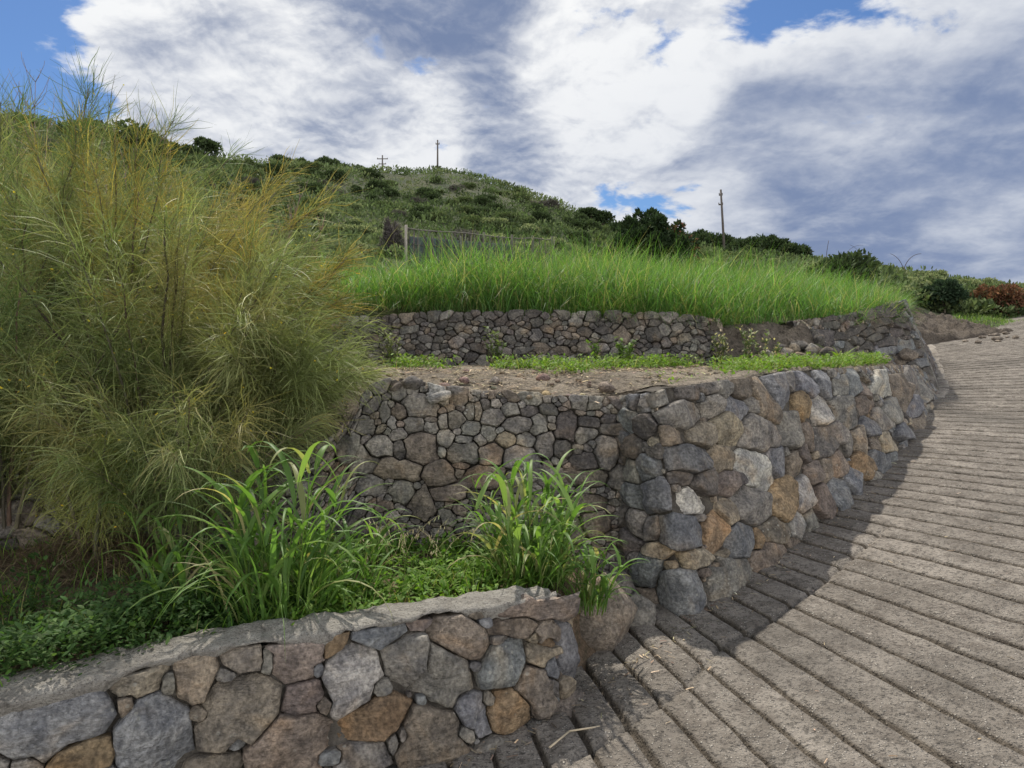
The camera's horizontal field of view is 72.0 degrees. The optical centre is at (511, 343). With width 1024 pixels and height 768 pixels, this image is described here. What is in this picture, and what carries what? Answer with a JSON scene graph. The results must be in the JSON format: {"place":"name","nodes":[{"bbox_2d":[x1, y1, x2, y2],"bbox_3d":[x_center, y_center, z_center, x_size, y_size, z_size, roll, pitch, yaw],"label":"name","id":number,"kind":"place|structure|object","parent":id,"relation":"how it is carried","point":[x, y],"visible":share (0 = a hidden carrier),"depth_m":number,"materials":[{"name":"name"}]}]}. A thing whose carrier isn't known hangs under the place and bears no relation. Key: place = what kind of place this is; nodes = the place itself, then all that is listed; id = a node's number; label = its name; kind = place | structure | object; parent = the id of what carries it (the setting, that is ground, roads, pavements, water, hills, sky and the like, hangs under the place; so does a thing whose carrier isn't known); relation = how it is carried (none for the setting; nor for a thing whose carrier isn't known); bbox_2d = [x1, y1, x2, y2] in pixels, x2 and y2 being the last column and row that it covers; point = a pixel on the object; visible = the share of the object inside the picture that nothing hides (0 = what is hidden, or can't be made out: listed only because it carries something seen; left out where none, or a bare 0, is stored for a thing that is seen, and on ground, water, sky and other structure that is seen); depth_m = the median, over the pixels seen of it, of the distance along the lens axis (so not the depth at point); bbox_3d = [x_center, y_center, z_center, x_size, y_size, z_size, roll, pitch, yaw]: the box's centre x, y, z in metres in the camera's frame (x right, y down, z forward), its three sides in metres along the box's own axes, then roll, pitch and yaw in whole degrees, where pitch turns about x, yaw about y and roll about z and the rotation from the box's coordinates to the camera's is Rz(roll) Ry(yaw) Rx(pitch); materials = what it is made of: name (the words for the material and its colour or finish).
{"place":"outdoors","nodes":[
{"label":"outdoors","id":0,"kind":"place"},
{"bbox_2d":[0,585,583,767],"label":"retaining wall","id":1,"kind":"structure","parent":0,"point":[447,680],"depth_m":2.85,"materials":[{"name":"stone"}]},
{"bbox_2d":[0,526,628,686],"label":"terrace ground","id":2,"kind":"structure","parent":0,"point":[585,651],"depth_m":3.74,"materials":[{"name":"green plant"}]},
{"bbox_2d":[0,317,65,470],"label":"broom shrub","id":3,"kind":"object","parent":2,"relation":"on","point":[1,392],"visible":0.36,"depth_m":3.80,"materials":[{"name":"green plant"}]},
{"bbox_2d":[0,380,198,565],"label":"broom shrub","id":4,"kind":"object","parent":2,"relation":"on","point":[75,517],"visible":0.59,"depth_m":3.87,"materials":[{"name":"green plant"}]},
{"bbox_2d":[0,239,200,539],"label":"broom shrub","id":5,"kind":"object","parent":2,"relation":"on","point":[6,337],"visible":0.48,"depth_m":3.96,"materials":[{"name":"green plant"}]},
{"bbox_2d":[0,516,244,592],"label":"dead stems","id":6,"kind":"object","parent":2,"relation":"on","point":[61,543],"visible":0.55,"depth_m":3.87,"materials":[{"name":"plant"}]},
{"bbox_2d":[97,486,227,580],"bbox_3d":[-1.735,1.005,3.611,0.750,0.511,0.830,0,0,0],"label":"tall grass clump","id":7,"kind":"object","parent":2,"relation":"on","point":[158,546],"visible":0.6,"depth_m":3.58,"materials":[{"name":"plant"}]},
{"bbox_2d":[0,530,362,685],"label":"leafy weeds","id":8,"kind":"object","parent":2,"relation":"on","point":[96,615],"visible":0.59,"depth_m":2.95,"materials":[{"name":"green plant"}]},
{"bbox_2d":[0,319,371,558],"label":"broom shrub","id":9,"kind":"object","parent":2,"relation":"on","point":[210,455],"visible":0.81,"depth_m":3.70,"materials":[{"name":"green plant"}]},
{"bbox_2d":[90,502,289,628],"bbox_3d":[-1.458,1.041,3.335,0.915,0.500,0.805,0,0,-25],"label":"tall grass clump","id":10,"kind":"object","parent":2,"relation":"on","point":[182,575],"visible":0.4,"depth_m":3.24,"materials":[{"name":"green plant"}]},
{"bbox_2d":[117,441,406,641],"bbox_3d":[-1.048,0.845,3.128,1.244,0.913,1.307,0,0,-23],"label":"tall grass clump","id":11,"kind":"object","parent":2,"relation":"on","point":[271,570],"visible":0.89,"depth_m":3.16,"materials":[{"name":"green plant"}]},
{"bbox_2d":[0,378,627,573],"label":"dry stone wall","id":12,"kind":"structure","parent":2,"relation":"on","point":[420,451],"depth_m":4.55,"materials":[{"name":"grey stone"}]},
{"bbox_2d":[401,375,423,389],"bbox_3d":[-0.658,0.253,4.613,0.150,0.094,0.122,0,0,0],"label":"loose stone","id":13,"kind":"object","parent":12,"relation":"on","point":[412,382],"visible":0.99,"depth_m":4.58,"materials":[{"name":"stone"}]},
{"bbox_2d":[426,390,451,403],"bbox_3d":[-0.481,0.346,4.605,0.171,0.084,0.116,0,0,0],"label":"loose stone","id":14,"kind":"object","parent":12,"relation":"on","point":[439,397],"visible":1,"depth_m":4.56,"materials":[{"name":"stone"}]},
{"bbox_2d":[239,509,424,610],"bbox_3d":[-0.846,1.067,3.447,0.858,0.488,0.797,0,0,0],"label":"tall grass clump","id":15,"kind":"object","parent":2,"relation":"on","point":[377,541],"visible":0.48,"depth_m":3.46,"materials":[{"name":"green plant"}]},
{"bbox_2d":[250,530,575,625],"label":"ground weeds","id":16,"kind":"object","parent":2,"relation":"on","point":[446,560],"visible":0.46,"depth_m":3.67,"materials":[{"name":"green plant"}]},
{"bbox_2d":[360,515,473,573],"bbox_3d":[-0.525,1.123,3.854,0.632,0.355,0.381,0,0,0],"label":"wild oat","id":17,"kind":"object","parent":2,"relation":"on","point":[415,537],"visible":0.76,"depth_m":3.94,"materials":[{"name":"plant"}]},
{"bbox_2d":[437,449,622,592],"bbox_3d":[0.098,0.970,3.813,1.033,0.723,1.030,0,0,0],"label":"tall grass clump","id":18,"kind":"object","parent":2,"relation":"on","point":[543,545],"visible":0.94,"depth_m":3.74,"materials":[{"name":"green plant"}]},
{"bbox_2d":[545,540,647,615],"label":"tall grass clump","id":19,"kind":"object","parent":2,"relation":"on","point":[589,594],"visible":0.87,"depth_m":3.68,"materials":[{"name":"green plant"}]},
{"bbox_2d":[579,572,637,652],"bbox_3d":[0.490,1.529,3.940,0.296,0.491,0.440,0,0,41],"label":"boulder","id":20,"kind":"object","parent":2,"relation":"on","point":[608,630],"visible":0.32,"depth_m":3.82,"materials":[{"name":"stone"}]},
{"bbox_2d":[597,571,635,595],"bbox_3d":[0.613,1.462,4.259,0.267,0.167,0.223,0,0,0],"label":"boulder","id":21,"kind":"object","parent":2,"relation":"on","point":[628,582],"visible":0.15,"depth_m":4.20,"materials":[{"name":"stone"}]},
{"bbox_2d":[630,591,655,625],"bbox_3d":[0.738,1.619,4.177,0.212,0.293,0.244,0,0,0],"label":"boulder","id":22,"kind":"object","parent":2,"relation":"on","point":[645,614],"visible":0.34,"depth_m":4.09,"materials":[{"name":"stone"}]},
{"bbox_2d":[36,271,801,324],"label":"terrace ground","id":23,"kind":"structure","parent":0,"point":[379,311],"depth_m":8.42,"materials":[{"name":"soil"}]},
{"bbox_2d":[0,55,122,267],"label":"bare shrub","id":24,"kind":"object","parent":23,"relation":"on","point":[36,121],"visible":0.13,"depth_m":8.72,"materials":[{"name":"plant"}]},
{"bbox_2d":[256,182,325,280],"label":"bare shrub","id":25,"kind":"object","parent":23,"relation":"on","point":[290,211],"visible":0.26,"depth_m":8.57,"materials":[{"name":"plant"}]},
{"bbox_2d":[230,223,929,330],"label":"long grass","id":26,"kind":"structure","parent":23,"relation":"on","point":[484,285],"depth_m":8.73,"materials":[{"name":"green plant"}]},
{"bbox_2d":[0,363,899,474],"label":"terrace ground","id":27,"kind":"structure","parent":0,"point":[622,383],"depth_m":5.49,"materials":[{"name":"soil"}]},
{"bbox_2d":[0,75,162,330],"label":"broom shrub","id":28,"kind":"object","parent":27,"relation":"on","point":[92,146],"visible":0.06,"depth_m":6.05,"materials":[{"name":"green plant"}]},
{"bbox_2d":[0,41,264,385],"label":"broom shrub","id":29,"kind":"object","parent":27,"relation":"on","point":[70,178],"visible":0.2,"depth_m":4.70,"materials":[{"name":"green plant"}]},
{"bbox_2d":[0,81,367,385],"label":"broom shrub","id":30,"kind":"object","parent":27,"relation":"on","point":[116,185],"visible":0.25,"depth_m":4.76,"materials":[{"name":"green plant"}]},
{"bbox_2d":[84,206,294,339],"bbox_3d":[-2.656,-0.466,6.111,2.008,1.545,2.112,0,0,-42],"label":"broom shrub","id":31,"kind":"object","parent":27,"relation":"on","point":[221,261],"visible":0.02,"depth_m":5.56,"materials":[{"name":"green plant"}]},
{"bbox_2d":[0,158,399,477],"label":"broom shrub","id":32,"kind":"object","parent":27,"relation":"on","point":[251,298],"visible":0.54,"depth_m":4.13,"materials":[{"name":"green plant"}]},
{"bbox_2d":[62,204,386,397],"bbox_3d":[-2.041,-0.162,5.015,2.135,1.498,1.890,0,0,-41],"label":"broom shrub","id":33,"kind":"object","parent":27,"relation":"on","point":[336,267],"visible":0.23,"depth_m":4.94,"materials":[{"name":"green plant"}]},
{"bbox_2d":[146,288,402,451],"bbox_3d":[-1.455,0.181,4.540,1.608,1.126,1.518,0,0,-31],"label":"broom shrub","id":34,"kind":"object","parent":27,"relation":"on","point":[308,377],"visible":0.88,"depth_m":4.27,"materials":[{"name":"green plant"}]},
{"bbox_2d":[374,327,400,366],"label":"leafy plant","id":35,"kind":"object","parent":27,"relation":"on","point":[389,348],"visible":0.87,"depth_m":7.25,"materials":[{"name":"green plant"}]},
{"bbox_2d":[483,326,506,366],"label":"leafy plant","id":36,"kind":"object","parent":27,"relation":"on","point":[498,343],"visible":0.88,"depth_m":7.55,"materials":[{"name":"green plant"}]},
{"bbox_2d":[317,309,723,365],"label":"dry stone wall","id":37,"kind":"structure","parent":27,"relation":"on","point":[443,335],"depth_m":8.05,"materials":[{"name":"grey stone"}]},
{"bbox_2d":[344,275,920,332],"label":"overhanging grass","id":38,"kind":"structure","parent":37,"relation":"on","point":[724,317],"depth_m":8.19,"materials":[{"name":"plant"}]},
{"bbox_2d":[338,365,768,416],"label":"soil crumbs","id":39,"kind":"object","parent":27,"relation":"on","point":[606,387],"visible":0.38,"depth_m":5.49,"materials":[{"name":"soil"}]},
{"bbox_2d":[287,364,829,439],"bbox_3d":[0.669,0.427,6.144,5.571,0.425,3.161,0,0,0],"label":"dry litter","id":40,"kind":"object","parent":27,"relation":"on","point":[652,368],"visible":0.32,"depth_m":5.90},
{"bbox_2d":[315,350,891,383],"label":"ground weeds","id":41,"kind":"object","parent":27,"relation":"on","point":[663,360],"visible":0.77,"depth_m":6.68,"materials":[{"name":"green plant"}]},
{"bbox_2d":[613,336,637,367],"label":"leafy plant","id":42,"kind":"object","parent":27,"relation":"on","point":[625,350],"visible":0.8,"depth_m":7.47,"materials":[{"name":"green plant"}]},
{"bbox_2d":[710,329,732,365],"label":"leafy plant","id":43,"kind":"object","parent":27,"relation":"on","point":[722,348],"visible":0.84,"depth_m":7.61,"materials":[{"name":"green plant"}]},
{"bbox_2d":[736,325,770,359],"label":"leafy plant","id":44,"kind":"object","parent":27,"relation":"on","point":[747,344],"visible":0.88,"depth_m":7.65,"materials":[{"name":"green plant"}]},
{"bbox_2d":[4,122,1006,325],"bbox_3d":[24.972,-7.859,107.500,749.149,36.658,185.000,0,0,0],"label":"hillside","id":45,"kind":"structure","parent":0,"point":[425,184],"depth_m":75.46,"materials":[{"name":"green plant"}]},
{"bbox_2d":[54,118,118,142],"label":"ridge bush","id":46,"kind":"object","parent":45,"relation":"on","point":[64,127],"visible":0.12,"depth_m":55.17,"materials":[{"name":"green plant"}]},
{"bbox_2d":[104,117,165,146],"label":"ridge bush","id":47,"kind":"object","parent":45,"relation":"on","point":[122,131],"visible":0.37,"depth_m":57.21,"materials":[{"name":"green plant"}]},
{"bbox_2d":[138,138,182,158],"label":"evergreen shrub","id":48,"kind":"object","parent":45,"relation":"on","point":[171,149],"visible":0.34,"depth_m":56.01,"materials":[{"name":"green plant"}]},
{"bbox_2d":[181,143,204,155],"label":"ridge bush","id":49,"kind":"object","parent":45,"relation":"on","point":[194,147],"visible":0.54,"depth_m":65.43,"materials":[{"name":"green plant"}]},
{"bbox_2d":[192,136,223,156],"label":"ridge bush","id":50,"kind":"object","parent":45,"relation":"on","point":[206,145],"visible":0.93,"depth_m":68.36,"materials":[{"name":"green plant"}]},
{"bbox_2d":[285,230,324,241],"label":"spurge shrub","id":51,"kind":"object","parent":45,"relation":"on","point":[300,237],"visible":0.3,"depth_m":25.75,"materials":[{"name":"green plant"}]},
{"bbox_2d":[298,160,324,171],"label":"scrub shrub","id":52,"kind":"object","parent":45,"relation":"on","point":[317,164],"visible":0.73,"depth_m":76.06,"materials":[{"name":"green plant"}]},
{"bbox_2d":[295,196,327,210],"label":"scrub shrub","id":53,"kind":"object","parent":45,"relation":"on","point":[304,198],"visible":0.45,"depth_m":41.61,"materials":[{"name":"green plant"}]},
{"bbox_2d":[301,181,326,196],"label":"evergreen shrub","id":54,"kind":"object","parent":45,"relation":"on","point":[313,186],"visible":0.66,"depth_m":54.76,"materials":[{"name":"green plant"}]},
{"bbox_2d":[303,207,335,222],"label":"spurge shrub","id":55,"kind":"object","parent":45,"relation":"on","point":[327,215],"visible":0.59,"depth_m":35.28,"materials":[{"name":"green plant"}]},
{"bbox_2d":[313,155,340,169],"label":"ridge bush","id":56,"kind":"object","parent":45,"relation":"on","point":[323,158],"visible":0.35,"depth_m":87.00,"materials":[{"name":"green plant"}]},
{"bbox_2d":[323,169,347,181],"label":"evergreen shrub","id":57,"kind":"object","parent":45,"relation":"on","point":[337,173],"visible":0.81,"depth_m":72.54,"materials":[{"name":"green plant"}]},
{"bbox_2d":[336,222,377,237],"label":"spurge shrub","id":58,"kind":"object","parent":45,"relation":"on","point":[368,230],"visible":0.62,"depth_m":30.57,"materials":[{"name":"green plant"}]},
{"bbox_2d":[341,240,374,254],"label":"spurge shrub","id":59,"kind":"object","parent":45,"relation":"on","point":[363,245],"visible":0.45,"depth_m":23.34,"materials":[{"name":"green plant"}]},
{"bbox_2d":[360,168,384,178],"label":"evergreen shrub","id":60,"kind":"object","parent":45,"relation":"on","point":[375,174],"visible":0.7,"depth_m":82.53,"materials":[{"name":"green plant"}]},
{"bbox_2d":[363,178,390,192],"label":"evergreen shrub","id":61,"kind":"object","parent":45,"relation":"on","point":[380,184],"visible":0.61,"depth_m":70.03,"materials":[{"name":"green plant"}]},
{"bbox_2d":[378,216,407,256],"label":"dry shrub","id":62,"kind":"object","parent":45,"relation":"on","point":[391,231],"visible":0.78,"depth_m":25.26,"materials":[{"name":"brown plant"}]},
{"bbox_2d":[421,190,441,204],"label":"evergreen shrub","id":63,"kind":"object","parent":45,"relation":"on","point":[432,194],"visible":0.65,"depth_m":66.38,"materials":[{"name":"green plant"}]},
{"bbox_2d":[446,228,488,242],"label":"dry shrub","id":64,"kind":"object","parent":45,"relation":"on","point":[468,236],"visible":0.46,"depth_m":29.66,"materials":[{"name":"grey plant"}]},
{"bbox_2d":[459,214,487,229],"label":"scrub shrub","id":65,"kind":"object","parent":45,"relation":"on","point":[473,218],"visible":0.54,"depth_m":43.66,"materials":[{"name":"green plant"}]},
{"bbox_2d":[405,225,554,270],"bbox_3d":[-0.944,-2.961,23.938,5.810,1.840,0.238,0,0,-32],"label":"stick fence","id":66,"kind":"object","parent":45,"relation":"on","point":[414,241],"visible":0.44,"depth_m":23.42,"materials":[{"name":"brown wood"}]},
{"bbox_2d":[467,195,493,206],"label":"evergreen shrub","id":67,"kind":"object","parent":45,"relation":"on","point":[481,200],"visible":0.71,"depth_m":69.74,"materials":[{"name":"green plant"}]},
{"bbox_2d":[479,217,508,229],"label":"spurge shrub","id":68,"kind":"object","parent":45,"relation":"on","point":[495,221],"visible":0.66,"depth_m":43.86,"materials":[{"name":"green plant"}]},
{"bbox_2d":[492,210,519,222],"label":"scrub shrub","id":69,"kind":"object","parent":45,"relation":"on","point":[503,214],"visible":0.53,"depth_m":51.16,"materials":[{"name":"green plant"}]},
{"bbox_2d":[0,110,1023,316],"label":"hillside scrub","id":70,"kind":"object","parent":45,"relation":"on","point":[973,304],"visible":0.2,"depth_m":44.15,"materials":[{"name":"green plant"}]},
{"bbox_2d":[510,191,532,205],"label":"scrub shrub","id":71,"kind":"object","parent":45,"relation":"on","point":[526,196],"visible":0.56,"depth_m":88.50,"materials":[{"name":"green plant"}]},
{"bbox_2d":[514,223,540,234],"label":"spurge shrub","id":72,"kind":"object","parent":45,"relation":"on","point":[526,227],"visible":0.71,"depth_m":43.01,"materials":[{"name":"green plant"}]},
{"bbox_2d":[531,209,555,226],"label":"evergreen shrub","id":73,"kind":"object","parent":45,"relation":"on","point":[537,214],"visible":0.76,"depth_m":61.99,"materials":[{"name":"green plant"}]},
{"bbox_2d":[538,198,560,207],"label":"dry shrub","id":74,"kind":"object","parent":45,"relation":"on","point":[552,201],"visible":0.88,"depth_m":89.46,"materials":[{"name":"grey plant"}]},
{"bbox_2d":[538,236,572,250],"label":"spurge shrub","id":75,"kind":"object","parent":45,"relation":"on","point":[557,243],"visible":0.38,"depth_m":35.35,"materials":[{"name":"green plant"}]},
{"bbox_2d":[567,229,592,241],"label":"evergreen shrub","id":76,"kind":"object","parent":45,"relation":"on","point":[578,233],"visible":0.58,"depth_m":49.58,"materials":[{"name":"green plant"}]},
{"bbox_2d":[564,218,602,233],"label":"evergreen shrub","id":77,"kind":"object","parent":45,"relation":"on","point":[577,222],"visible":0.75,"depth_m":64.14,"materials":[{"name":"green plant"}]},
{"bbox_2d":[578,207,599,220],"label":"ridge tree","id":78,"kind":"object","parent":45,"relation":"on","point":[589,212],"visible":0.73,"depth_m":87.01,"materials":[{"name":"green plant"}]},
{"bbox_2d":[593,210,615,225],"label":"ridge tree","id":79,"kind":"object","parent":45,"relation":"on","point":[603,216],"visible":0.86,"depth_m":87.27,"materials":[{"name":"green plant"}]},
{"bbox_2d":[608,207,694,271],"bbox_3d":[4.105,-2.738,20.915,2.444,2.847,2.260,0,0,-25],"label":"evergreen tree","id":80,"kind":"object","parent":45,"relation":"on","point":[655,220],"visible":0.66,"depth_m":20.55,"materials":[{"name":"green plant"}]},
{"bbox_2d":[667,219,700,267],"bbox_3d":[5.085,-2.606,21.593,1.447,2.520,1.503,0,0,0],"label":"evergreen tree","id":81,"kind":"object","parent":45,"relation":"on","point":[676,228],"visible":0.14,"depth_m":21.46,"materials":[{"name":"green plant"}]},
{"bbox_2d":[695,231,736,247],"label":"ridge tree","id":82,"kind":"object","parent":45,"relation":"on","point":[714,239],"visible":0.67,"depth_m":71.62,"materials":[{"name":"green plant"}]},
{"bbox_2d":[718,189,724,247],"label":"power pole","id":83,"kind":"object","parent":45,"relation":"on","point":[722,218],"visible":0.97,"depth_m":65.92,"materials":[{"name":"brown wood"}]},
{"bbox_2d":[725,236,762,251],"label":"ridge tree","id":84,"kind":"object","parent":45,"relation":"on","point":[740,243],"visible":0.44,"depth_m":66.36,"materials":[{"name":"green plant"}]},
{"bbox_2d":[756,234,790,250],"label":"ridge tree","id":85,"kind":"object","parent":45,"relation":"on","point":[764,243],"visible":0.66,"depth_m":62.21,"materials":[{"name":"green plant"}]},
{"bbox_2d":[777,242,813,256],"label":"ridge tree","id":86,"kind":"object","parent":45,"relation":"on","point":[795,248],"visible":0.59,"depth_m":56.93,"materials":[{"name":"green plant"}]},
{"bbox_2d":[809,248,882,287],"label":"evergreen shrub","id":87,"kind":"object","parent":45,"relation":"on","point":[848,259],"visible":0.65,"depth_m":17.59,"materials":[{"name":"green plant"}]},
{"bbox_2d":[880,284,919,302],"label":"spurge shrub","id":88,"kind":"object","parent":45,"relation":"on","point":[909,290],"visible":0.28,"depth_m":17.90,"materials":[{"name":"green plant"}]},
{"bbox_2d":[907,276,931,287],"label":"spurge shrub","id":89,"kind":"object","parent":45,"relation":"on","point":[922,281],"visible":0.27,"depth_m":21.88,"materials":[{"name":"green plant"}]},
{"bbox_2d":[908,270,946,281],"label":"spurge shrub","id":90,"kind":"object","parent":45,"relation":"on","point":[928,274],"visible":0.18,"depth_m":25.52,"materials":[{"name":"green plant"}]},
{"bbox_2d":[919,278,969,313],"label":"dark round shrub","id":91,"kind":"object","parent":45,"relation":"on","point":[949,290],"visible":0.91,"depth_m":19.30,"materials":[{"name":"green plant"}]},
{"bbox_2d":[910,305,1012,344],"bbox_3d":[10.050,-0.483,16.925,4.100,1.767,4.050,0,0,0],"label":"dirt patch","id":92,"kind":"object","parent":45,"relation":"on","point":[932,328],"visible":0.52,"depth_m":16.26,"materials":[{"name":"soil"}]},
{"bbox_2d":[952,310,1023,327],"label":"grass strip","id":93,"kind":"object","parent":45,"relation":"on","point":[995,317],"depth_m":18.33,"materials":[{"name":"plant"}]},
{"bbox_2d":[969,282,1023,316],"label":"red leaved shrub","id":94,"kind":"object","parent":45,"relation":"on","point":[1013,293],"visible":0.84,"depth_m":19.60,"materials":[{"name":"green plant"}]},
{"bbox_2d":[0,0,1023,284],"label":"sky","id":95,"kind":"structure","parent":0,"point":[885,128],"materials":[{"name":"white"}]},
{"bbox_2d":[418,314,1023,767],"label":"road","id":96,"kind":"structure","parent":0,"point":[920,636],"depth_m":3.66,"materials":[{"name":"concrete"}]},
{"bbox_2d":[450,346,1019,767],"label":"road litter","id":97,"kind":"object","parent":96,"relation":"on","point":[495,748],"visible":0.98,"depth_m":3.77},
{"bbox_2d":[613,365,939,616],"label":"curved retaining wall","id":98,"kind":"structure","parent":96,"relation":"on","point":[728,487],"depth_m":4.86,"materials":[{"name":"stone"}]},
{"bbox_2d":[899,348,918,360],"bbox_3d":[5.464,0.142,9.695,0.288,0.177,0.191,0,0,0],"label":"loose slab","id":99,"kind":"object","parent":98,"relation":"on","point":[907,354],"depth_m":9.64,"materials":[{"name":"stone"}]},
{"bbox_2d":[779,299,939,390],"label":"block wall","id":100,"kind":"structure","parent":96,"relation":"on","point":[891,337],"depth_m":9.74,"materials":[{"name":"stone"}]},
{"bbox_2d":[927,344,948,397],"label":"kerb","id":101,"kind":"structure","parent":96,"relation":"on","point":[940,371],"depth_m":11.33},
{"bbox_2d":[710,319,813,364],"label":"earth bank","id":102,"kind":"structure","parent":0,"point":[786,334],"depth_m":8.45,"materials":[{"name":"stone"}]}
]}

